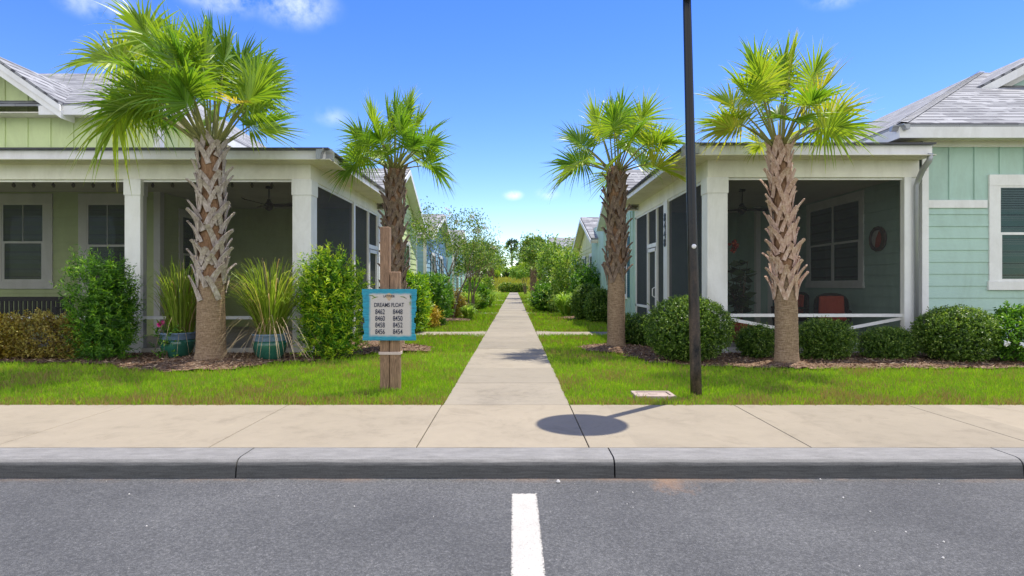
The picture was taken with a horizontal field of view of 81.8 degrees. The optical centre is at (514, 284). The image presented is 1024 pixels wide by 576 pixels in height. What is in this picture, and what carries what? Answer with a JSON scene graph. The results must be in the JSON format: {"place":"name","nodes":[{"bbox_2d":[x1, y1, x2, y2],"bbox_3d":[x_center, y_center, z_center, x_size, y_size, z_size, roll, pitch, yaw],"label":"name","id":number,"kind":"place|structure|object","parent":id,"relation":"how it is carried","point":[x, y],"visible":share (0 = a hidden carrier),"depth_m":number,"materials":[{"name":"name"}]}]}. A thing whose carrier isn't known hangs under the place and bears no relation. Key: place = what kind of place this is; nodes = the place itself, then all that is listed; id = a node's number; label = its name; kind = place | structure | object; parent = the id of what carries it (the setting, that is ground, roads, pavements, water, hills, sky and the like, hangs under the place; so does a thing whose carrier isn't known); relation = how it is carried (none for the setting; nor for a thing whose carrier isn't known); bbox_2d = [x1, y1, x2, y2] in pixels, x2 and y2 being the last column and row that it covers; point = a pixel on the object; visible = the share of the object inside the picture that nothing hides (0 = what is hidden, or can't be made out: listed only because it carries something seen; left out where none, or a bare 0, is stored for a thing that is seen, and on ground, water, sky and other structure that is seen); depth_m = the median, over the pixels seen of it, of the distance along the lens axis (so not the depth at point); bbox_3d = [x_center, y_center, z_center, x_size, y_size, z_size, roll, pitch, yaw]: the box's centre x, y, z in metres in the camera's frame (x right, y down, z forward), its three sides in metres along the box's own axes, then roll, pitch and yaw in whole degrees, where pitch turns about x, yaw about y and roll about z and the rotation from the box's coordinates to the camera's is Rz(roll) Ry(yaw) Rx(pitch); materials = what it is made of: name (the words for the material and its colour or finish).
{"place":"outdoors","nodes":[
{"label":"outdoors","id":0,"kind":"place"},
{"bbox_2d":[444,292,568,404],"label":"walkway","id":1,"kind":"structure","parent":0,"point":[509,363],"depth_m":9.06,"materials":[{"name":"concrete"}]},
{"bbox_2d":[415,300,606,336],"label":"cross path","id":2,"kind":"structure","parent":0,"point":[537,332],"depth_m":16.11,"materials":[{"name":"concrete"}]},
{"bbox_2d":[0,476,1023,575],"bbox_3d":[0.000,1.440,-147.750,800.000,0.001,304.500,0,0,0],"label":"road","id":3,"kind":"structure","parent":0,"point":[395,527],"depth_m":3.52,"materials":[{"name":"grey asphalt"}]},
{"bbox_2d":[511,493,544,575],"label":"road marking","id":4,"kind":"object","parent":3,"relation":"on","point":[529,536],"depth_m":3.35,"materials":[{"name":"paint"}]},
{"bbox_2d":[0,405,1023,449],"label":"sidewalk","id":5,"kind":"structure","parent":0,"point":[524,426],"depth_m":5.42,"materials":[{"name":"concrete"}]},
{"bbox_2d":[0,292,1023,447],"bbox_3d":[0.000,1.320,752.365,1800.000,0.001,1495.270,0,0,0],"label":"ground","id":6,"kind":"structure","parent":0,"point":[472,355],"depth_m":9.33,"materials":[{"name":"green plant"}]},
{"bbox_2d":[0,57,425,352],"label":"lime house","id":7,"kind":"structure","parent":6,"relation":"on","point":[45,225],"depth_m":13.97,"materials":[{"name":"green paint"}]},
{"bbox_2d":[0,194,54,288],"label":"window","id":8,"kind":"structure","parent":7,"relation":"in","point":[46,200],"depth_m":13.96,"materials":[{"name":"white paint"}]},
{"bbox_2d":[0,297,73,337],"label":"porch bench","id":9,"kind":"object","parent":7,"relation":"on","point":[36,304],"visible":0.39,"depth_m":13.41,"materials":[{"name":"wood"}]},
{"bbox_2d":[76,194,124,295],"bbox_3d":[-9.627,-0.952,13.970,1.420,2.410,0.060,0,0,0],"label":"window","id":10,"kind":"structure","parent":7,"relation":"in","point":[84,200],"depth_m":13.96,"materials":[{"name":"white paint"}]},
{"bbox_2d":[12,182,273,187],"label":"string lights","id":11,"kind":"object","parent":7,"relation":"hanging from","point":[33,185],"visible":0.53,"depth_m":11.60,"materials":[{"name":"glass"}]},
{"bbox_2d":[178,208,195,295],"bbox_3d":[-8.370,-0.792,15.425,0.060,2.237,1.372,0,0,0],"label":"window","id":12,"kind":"structure","parent":7,"relation":"in","point":[182,213],"depth_m":14.94,"materials":[{"name":"white paint"}]},
{"bbox_2d":[241,186,291,210],"bbox_3d":[-5.356,-1.928,13.145,1.241,0.544,1.313,0,0,0],"label":"ceiling fan","id":13,"kind":"object","parent":7,"relation":"hanging from","point":[269,205],"visible":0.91,"depth_m":13.17,"materials":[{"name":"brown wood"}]},
{"bbox_2d":[367,211,377,288],"bbox_3d":[-3.845,-0.375,16.170,0.131,3.150,1.100,0,0,0],"label":"screen door","id":14,"kind":"structure","parent":7,"relation":"in","point":[369,247],"depth_m":16.01,"materials":[{"name":"white paint"}]},
{"bbox_2d":[403,239,409,271],"bbox_3d":[-3.850,-0.564,21.150,0.060,2.026,1.353,0,0,0],"label":"window","id":15,"kind":"structure","parent":7,"relation":"in","point":[408,244],"depth_m":21.42,"materials":[{"name":"white paint"}]},
{"bbox_2d":[0,336,434,371],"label":"mulch bed","id":16,"kind":"object","parent":6,"relation":"on","point":[197,365],"visible":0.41,"depth_m":9.91,"materials":[{"name":"brown wood"}]},
{"bbox_2d":[0,312,33,358],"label":"shrub","id":17,"kind":"object","parent":16,"relation":"on","point":[4,354],"visible":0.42,"depth_m":10.29,"materials":[{"name":"plant"}]},
{"bbox_2d":[0,307,104,359],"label":"shrub","id":18,"kind":"object","parent":16,"relation":"on","point":[29,349],"visible":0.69,"depth_m":10.17,"materials":[{"name":"plant"}]},
{"bbox_2d":[49,244,151,360],"bbox_3d":[-7.161,0.356,10.308,1.548,2.147,1.377,0,0,0],"label":"podocarpus shrub","id":19,"kind":"object","parent":16,"relation":"on","point":[111,306],"visible":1,"depth_m":10.11,"materials":[{"name":"green plant"}]},
{"bbox_2d":[149,319,181,358],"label":"flower","id":20,"kind":"object","parent":16,"relation":"on","point":[159,324],"visible":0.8,"depth_m":10.16,"materials":[{"name":"green plant"}]},
{"bbox_2d":[158,331,195,357],"bbox_3d":[-5.952,1.067,10.450,0.600,0.465,0.600,0,0,0],"label":"glazed pot","id":21,"kind":"object","parent":16,"relation":"on","point":[184,347],"visible":0.73,"depth_m":10.24,"materials":[{"name":"teal ceramic"}]},
{"bbox_2d":[139,255,227,350],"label":"fountain grass","id":22,"kind":"object","parent":21,"relation":"in","point":[181,305],"depth_m":10.29,"materials":[{"name":"green plant"}]},
{"bbox_2d":[50,0,308,359],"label":"cabbage palm","id":23,"kind":"object","parent":16,"relation":"on","point":[190,71],"visible":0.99,"depth_m":9.64,"materials":[{"name":"green plant"}]},
{"bbox_2d":[252,332,288,358],"bbox_3d":[-4.216,1.067,10.200,0.600,0.465,0.600,0,0,0],"label":"glazed pot","id":24,"kind":"object","parent":16,"relation":"on","point":[264,353],"visible":0.77,"depth_m":9.98,"materials":[{"name":"teal ceramic"}]},
{"bbox_2d":[195,257,327,364],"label":"fountain grass","id":25,"kind":"object","parent":24,"relation":"in","point":[269,309],"depth_m":9.97,"materials":[{"name":"green plant"}]},
{"bbox_2d":[288,240,374,360],"bbox_3d":[-3.256,0.366,10.521,1.584,2.428,1.485,0,0,0],"label":"podocarpus shrub","id":26,"kind":"object","parent":16,"relation":"on","point":[338,287],"visible":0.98,"depth_m":10.22,"materials":[{"name":"green plant"}]},
{"bbox_2d":[320,85,460,345],"bbox_3d":[-2.408,-1.376,11.861,2.837,5.453,2.930,0,0,0],"label":"cabbage palm","id":27,"kind":"object","parent":16,"relation":"on","point":[399,122],"visible":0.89,"depth_m":11.70,"materials":[{"name":"green plant"}]},
{"bbox_2d":[379,227,402,389],"bbox_3d":[-1.538,0.315,7.355,0.271,2.070,0.138,0,0,0],"label":"sign post","id":28,"kind":"object","parent":6,"relation":"on","point":[390,352],"visible":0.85,"depth_m":7.30,"materials":[{"name":"brown wood"}]},
{"bbox_2d":[362,289,416,339],"bbox_3d":[-1.533,0.365,7.232,0.670,0.630,0.066,0,0,0],"label":"address sign","id":29,"kind":"object","parent":28,"relation":"attached to","point":[388,314],"visible":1,"depth_m":7.24,"materials":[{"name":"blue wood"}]},
{"bbox_2d":[405,269,435,332],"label":"podocarpus shrub","id":30,"kind":"object","parent":6,"relation":"on","point":[423,303],"visible":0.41,"depth_m":16.13,"materials":[{"name":"green plant"}]},
{"bbox_2d":[420,304,444,327],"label":"shrub","id":31,"kind":"object","parent":6,"relation":"on","point":[432,322],"visible":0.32,"depth_m":17.64,"materials":[{"name":"yellow plant"}]},
{"bbox_2d":[417,214,453,284],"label":"cottage","id":32,"kind":"structure","parent":6,"relation":"on","point":[424,264],"depth_m":28.09,"materials":[{"name":"blue paint"}]},
{"bbox_2d":[440,256,442,276],"bbox_3d":[-3.870,-0.539,31.460,0.060,1.975,1.253,0,0,0],"label":"window","id":33,"kind":"structure","parent":32,"relation":"in","point":[441,265],"depth_m":31.45,"materials":[{"name":"white paint"}]},
{"bbox_2d":[444,286,468,317],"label":"shrub","id":34,"kind":"object","parent":6,"relation":"on","point":[462,302],"visible":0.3,"depth_m":22.74,"materials":[{"name":"brown plant"}]},
{"bbox_2d":[447,230,469,297],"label":"cottage","id":35,"kind":"structure","parent":6,"relation":"on","point":[457,281],"depth_m":39.13,"materials":[{"name":"teal"}]},
{"bbox_2d":[458,274,487,301],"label":"leafy shrub","id":36,"kind":"object","parent":6,"relation":"on","point":[467,282],"visible":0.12,"depth_m":33.38,"materials":[{"name":"green plant"}]},
{"bbox_2d":[462,290,486,307],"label":"strappy plant","id":37,"kind":"object","parent":6,"relation":"on","point":[476,298],"visible":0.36,"depth_m":28.82,"materials":[{"name":"green plant"}]},
{"bbox_2d":[439,231,511,306],"bbox_3d":[-1.740,-0.734,27.912,3.421,4.147,3.531,0,0,0],"label":"crape myrtle","id":38,"kind":"object","parent":6,"relation":"on","point":[492,247],"visible":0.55,"depth_m":27.70,"materials":[{"name":"green plant"}]},
{"bbox_2d":[461,280,490,308],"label":"podocarpus shrub","id":39,"kind":"object","parent":6,"relation":"on","point":[483,290],"visible":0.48,"depth_m":30.74,"materials":[{"name":"green plant"}]},
{"bbox_2d":[451,249,505,276],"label":"crape myrtle","id":40,"kind":"object","parent":6,"relation":"on","point":[459,266],"visible":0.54,"depth_m":38.06,"materials":[{"name":"green plant"}]},
{"bbox_2d":[475,259,497,275],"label":"crape myrtle","id":41,"kind":"object","parent":6,"relation":"on","point":[484,269],"visible":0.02,"depth_m":58.88,"materials":[{"name":"green plant"}]},
{"bbox_2d":[477,274,496,304],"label":"leafy shrub","id":42,"kind":"object","parent":6,"relation":"on","point":[487,281],"visible":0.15,"depth_m":37.73,"materials":[{"name":"green plant"}]},
{"bbox_2d":[471,251,508,289],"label":"cabbage palm","id":43,"kind":"object","parent":6,"relation":"on","point":[492,272],"visible":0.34,"depth_m":47.88,"materials":[{"name":"green plant"}]},
{"bbox_2d":[487,290,499,306],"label":"strappy plant","id":44,"kind":"object","parent":6,"relation":"on","point":[491,299],"visible":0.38,"depth_m":33.84,"materials":[{"name":"green plant"}]},
{"bbox_2d":[483,262,506,275],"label":"leafy tree","id":45,"kind":"object","parent":6,"relation":"on","point":[496,270],"visible":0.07,"depth_m":92.02,"materials":[{"name":"green plant"}]},
{"bbox_2d":[379,318,627,352],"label":"lawn grass","id":46,"kind":"structure","parent":6,"relation":"on","point":[472,341],"depth_m":14.66,"materials":[{"name":"green plant"}]},
{"bbox_2d":[497,282,511,291],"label":"clipped hedge","id":47,"kind":"object","parent":6,"relation":"on","point":[502,287],"visible":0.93,"depth_m":103.03,"materials":[{"name":"green plant"}]},
{"bbox_2d":[502,268,509,277],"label":"distant tree","id":48,"kind":"object","parent":6,"relation":"on","point":[506,274],"visible":0.38,"depth_m":154.41,"materials":[{"name":"green plant"}]},
{"bbox_2d":[477,275,537,291],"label":"meadow grass","id":49,"kind":"structure","parent":6,"relation":"on","point":[505,279],"depth_m":131.36,"materials":[{"name":"green plant"}]},
{"bbox_2d":[436,316,578,325],"bbox_3d":[-0.637,1.250,21.768,8.687,0.075,3.609,0,0,-35],"label":"mulch bed","id":50,"kind":"object","parent":6,"relation":"on","point":[448,319],"visible":0.2,"depth_m":21.48,"materials":[{"name":"brown wood"}]},
{"bbox_2d":[417,270,457,323],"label":"podocarpus shrub","id":51,"kind":"object","parent":50,"relation":"on","point":[441,293],"visible":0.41,"depth_m":18.86,"materials":[{"name":"green plant"}]},
{"bbox_2d":[407,196,521,317],"bbox_3d":[-2.199,-0.924,21.756,4.587,4.531,4.067,0,0,-31],"label":"crape myrtle","id":52,"kind":"object","parent":50,"relation":"on","point":[475,230],"visible":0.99,"depth_m":21.83,"materials":[{"name":"green plant"}]},
{"bbox_2d":[460,305,477,318],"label":"strappy plant","id":53,"kind":"object","parent":50,"relation":"on","point":[467,312],"visible":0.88,"depth_m":22.18,"materials":[{"name":"green plant"}]},
{"bbox_2d":[567,282,598,319],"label":"boxwood shrub","id":54,"kind":"object","parent":50,"relation":"on","point":[578,297],"visible":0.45,"depth_m":21.73,"materials":[{"name":"green plant"}]},
{"bbox_2d":[504,238,518,265],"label":"tall palm","id":55,"kind":"object","parent":6,"relation":"on","point":[510,242],"visible":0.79,"depth_m":189.78,"materials":[{"name":"green plant"}]},
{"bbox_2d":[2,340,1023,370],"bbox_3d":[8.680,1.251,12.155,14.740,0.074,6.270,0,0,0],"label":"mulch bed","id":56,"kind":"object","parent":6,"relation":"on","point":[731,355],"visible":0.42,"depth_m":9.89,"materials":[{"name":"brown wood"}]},
{"bbox_2d":[540,82,685,345],"bbox_3d":[2.068,-1.344,12.001,3.145,5.387,3.075,0,0,0],"label":"cabbage palm","id":57,"kind":"object","parent":56,"relation":"on","point":[615,122],"visible":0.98,"depth_m":11.83,"materials":[{"name":"green plant"}]},
{"bbox_2d":[625,312,658,345],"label":"boxwood shrub","id":58,"kind":"object","parent":56,"relation":"on","point":[633,336],"visible":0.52,"depth_m":12.38,"materials":[{"name":"green plant"}]},
{"bbox_2d":[636,294,741,361],"bbox_3d":[2.982,0.723,10.147,1.713,1.219,1.597,0,0,0],"label":"boxwood shrub","id":59,"kind":"object","parent":56,"relation":"on","point":[670,328],"visible":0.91,"depth_m":9.81,"materials":[{"name":"green plant"}]},
{"bbox_2d":[733,321,774,358],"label":"boxwood shrub","id":60,"kind":"object","parent":56,"relation":"on","point":[756,341],"visible":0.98,"depth_m":10.34,"materials":[{"name":"green plant"}]},
{"bbox_2d":[694,30,884,368],"bbox_3d":[4.335,-1.377,9.536,3.002,5.455,2.859,0,0,40],"label":"cabbage palm","id":61,"kind":"object","parent":56,"relation":"on","point":[766,74],"visible":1,"depth_m":9.32,"materials":[{"name":"green plant"}]},
{"bbox_2d":[798,315,863,360],"bbox_3d":[5.413,0.951,10.354,1.289,0.871,1.027,0,0,0],"label":"boxwood shrub","id":62,"kind":"object","parent":56,"relation":"on","point":[828,338],"visible":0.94,"depth_m":10.11,"materials":[{"name":"green plant"}]},
{"bbox_2d":[855,325,927,359],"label":"boxwood shrub","id":63,"kind":"object","parent":56,"relation":"on","point":[887,342],"visible":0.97,"depth_m":10.25,"materials":[{"name":"green plant"}]},
{"bbox_2d":[907,304,1008,362],"bbox_3d":[7.554,0.828,10.115,1.345,1.028,1.343,0,0,0],"label":"boxwood shrub","id":64,"kind":"object","parent":56,"relation":"on","point":[955,332],"visible":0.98,"depth_m":9.85,"materials":[{"name":"green plant"}]},
{"bbox_2d":[985,300,1023,361],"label":"flowering shrub","id":65,"kind":"object","parent":56,"relation":"on","point":[1008,348],"visible":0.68,"depth_m":9.83,"materials":[{"name":"green plant"}]},
{"bbox_2d":[507,283,521,291],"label":"clipped hedge","id":66,"kind":"object","parent":6,"relation":"on","point":[513,288],"visible":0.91,"depth_m":102.89,"materials":[{"name":"green plant"}]},
{"bbox_2d":[451,292,579,319],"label":"lawn grass","id":67,"kind":"structure","parent":6,"relation":"on","point":[488,312],"depth_m":27.56,"materials":[{"name":"green plant"}]},
{"bbox_2d":[515,282,528,292],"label":"clipped hedge","id":68,"kind":"object","parent":6,"relation":"on","point":[520,289],"visible":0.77,"depth_m":103.01,"materials":[{"name":"green plant"}]},
{"bbox_2d":[507,262,536,293],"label":"leafy tree","id":69,"kind":"object","parent":6,"relation":"on","point":[520,274],"visible":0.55,"depth_m":83.10,"materials":[{"name":"green plant"}]},
{"bbox_2d":[514,251,542,295],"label":"cabbage palm","id":70,"kind":"object","parent":6,"relation":"on","point":[533,277],"visible":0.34,"depth_m":51.79,"materials":[{"name":"green plant"}]},
{"bbox_2d":[506,230,552,279],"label":"crape myrtle","id":71,"kind":"object","parent":6,"relation":"on","point":[526,240],"visible":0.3,"depth_m":56.45,"materials":[{"name":"green plant"}]},
{"bbox_2d":[516,235,563,280],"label":"crape myrtle","id":72,"kind":"object","parent":6,"relation":"on","point":[530,255],"visible":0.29,"depth_m":43.25,"materials":[{"name":"green plant"}]},
{"bbox_2d":[528,280,561,311],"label":"podocarpus shrub","id":73,"kind":"object","parent":6,"relation":"on","point":[538,296],"visible":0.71,"depth_m":28.11,"materials":[{"name":"green plant"}]},
{"bbox_2d":[533,233,570,292],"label":"leafy shrub","id":74,"kind":"object","parent":6,"relation":"on","point":[547,262],"visible":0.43,"depth_m":30.81,"materials":[{"name":"green plant"}]},
{"bbox_2d":[533,235,577,274],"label":"crape myrtle","id":75,"kind":"object","parent":6,"relation":"on","point":[570,247],"visible":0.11,"depth_m":35.81,"materials":[{"name":"green plant"}]},
{"bbox_2d":[547,291,571,315],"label":"strappy plant","id":76,"kind":"object","parent":6,"relation":"on","point":[563,307],"visible":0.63,"depth_m":24.34,"materials":[{"name":"green plant"}]},
{"bbox_2d":[548,237,578,281],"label":"cottage","id":77,"kind":"structure","parent":6,"relation":"on","point":[557,241],"depth_m":54.87,"materials":[{"name":"grey"}]},
{"bbox_2d":[540,240,587,312],"bbox_3d":[2.349,-0.253,27.321,2.359,3.633,2.125,0,0,0],"label":"leafy shrub","id":78,"kind":"object","parent":6,"relation":"on","point":[559,270],"visible":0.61,"depth_m":27.11,"materials":[{"name":"green plant"}]},
{"bbox_2d":[566,260,600,312],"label":"podocarpus shrub","id":79,"kind":"object","parent":6,"relation":"on","point":[579,279],"visible":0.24,"depth_m":25.46,"materials":[{"name":"green plant"}]},
{"bbox_2d":[572,217,598,276],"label":"cottage","id":80,"kind":"structure","parent":6,"relation":"on","point":[586,237],"depth_m":29.65,"materials":[{"name":"yellow"}]},
{"bbox_2d":[582,286,607,322],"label":"boxwood shrub","id":81,"kind":"object","parent":6,"relation":"on","point":[595,305],"visible":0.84,"depth_m":20.31,"materials":[{"name":"green plant"}]},
{"bbox_2d":[631,391,675,400],"bbox_3d":[1.620,1.302,6.900,0.460,0.075,0.340,0,0,0],"label":"utility cover","id":82,"kind":"object","parent":6,"relation":"on","point":[658,394],"visible":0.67,"depth_m":6.87,"materials":[{"name":"concrete"}]},
{"bbox_2d":[683,0,701,396],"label":"street lamp","id":83,"kind":"object","parent":6,"relation":"on","point":[694,321],"visible":0.97,"depth_m":6.90,"materials":[{"name":"metal"}]},
{"bbox_2d":[592,57,1023,352],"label":"teal house","id":84,"kind":"structure","parent":6,"relation":"on","point":[934,188],"depth_m":11.50,"materials":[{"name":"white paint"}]},
{"bbox_2d":[625,245,626,298],"bbox_3d":[3.640,-0.590,19.700,0.060,2.096,1.276,0,0,0],"label":"window","id":85,"kind":"structure","parent":84,"relation":"in","point":[626,245],"depth_m":19.09,"materials":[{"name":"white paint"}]},
{"bbox_2d":[647,208,657,320],"bbox_3d":[3.649,-0.395,15.750,0.143,3.190,1.100,0,0,0],"label":"screen door","id":86,"kind":"structure","parent":84,"relation":"in","point":[655,244],"depth_m":15.61,"materials":[{"name":"white paint"}]},
{"bbox_2d":[731,321,749,341],"bbox_3d":[4.809,0.990,12.500,0.520,0.420,0.520,0,0,0],"label":"planter","id":87,"kind":"object","parent":84,"relation":"on","point":[738,327],"visible":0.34,"depth_m":12.32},
{"bbox_2d":[728,239,756,319],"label":"porch plant","id":88,"kind":"object","parent":87,"relation":"on","point":[741,302],"visible":0.84,"depth_m":12.40,"materials":[{"name":"green plant"}]},
{"bbox_2d":[728,189,768,214],"bbox_3d":[5.376,-1.910,13.565,1.136,0.581,1.235,0,0,0],"label":"ceiling fan","id":89,"kind":"object","parent":84,"relation":"hanging from","point":[741,209],"visible":0.94,"depth_m":13.59},
{"bbox_2d":[767,237,797,325],"bbox_3d":[7.485,-0.060,16.450,0.830,2.520,0.100,0,0,0],"label":"door","id":90,"kind":"structure","parent":84,"relation":"in","point":[770,302],"depth_m":16.44,"materials":[{"name":"white paint"}]},
{"bbox_2d":[771,292,808,330],"bbox_3d":[7.178,0.690,15.310,0.660,1.020,0.740,0,0,-20],"label":"wicker chair","id":91,"kind":"object","parent":84,"relation":"on","point":[803,302],"visible":0.39,"depth_m":15.13,"materials":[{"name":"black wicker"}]},
{"bbox_2d":[813,293,851,325],"bbox_3d":[7.163,0.690,13.327,0.740,1.020,0.660,0,0,25],"label":"wicker chair","id":92,"kind":"object","parent":84,"relation":"on","point":[830,303],"visible":0.59,"depth_m":13.40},
{"bbox_2d":[805,190,864,287],"bbox_3d":[7.920,-1.039,14.700,0.060,2.228,2.645,0,0,0],"label":"window","id":93,"kind":"structure","parent":84,"relation":"in","point":[858,196],"depth_m":14.54,"materials":[{"name":"white paint"}]},
{"bbox_2d":[869,226,886,251],"bbox_3d":[7.893,-1.000,12.850,0.065,0.549,0.589,0,0,0],"label":"wall plaque","id":94,"kind":"object","parent":84,"relation":"attached to","point":[877,238],"depth_m":12.81,"materials":[{"name":"red"}]},
{"bbox_2d":[987,175,1023,289],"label":"window","id":95,"kind":"structure","parent":84,"relation":"in","point":[1012,186],"depth_m":11.46,"materials":[{"name":"white paint"}]},
{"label":"kerb joint base","id":96,"kind":"structure","parent":6,"relation":"on","visible":0},
{"bbox_2d":[0,447,1023,477],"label":"kerb","id":97,"kind":"structure","parent":96,"relation":"on","point":[306,462],"depth_m":4.42,"materials":[{"name":"concrete"}]},
{"bbox_2d":[0,0,1023,276],"label":"sky","id":98,"kind":"structure","parent":0,"point":[505,72],"materials":[{"name":"blue"}]},
{"bbox_2d":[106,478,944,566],"bbox_3d":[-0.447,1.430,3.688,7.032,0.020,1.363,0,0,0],"label":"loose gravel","id":99,"kind":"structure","parent":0,"point":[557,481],"depth_m":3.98,"materials":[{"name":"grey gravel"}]}
]}

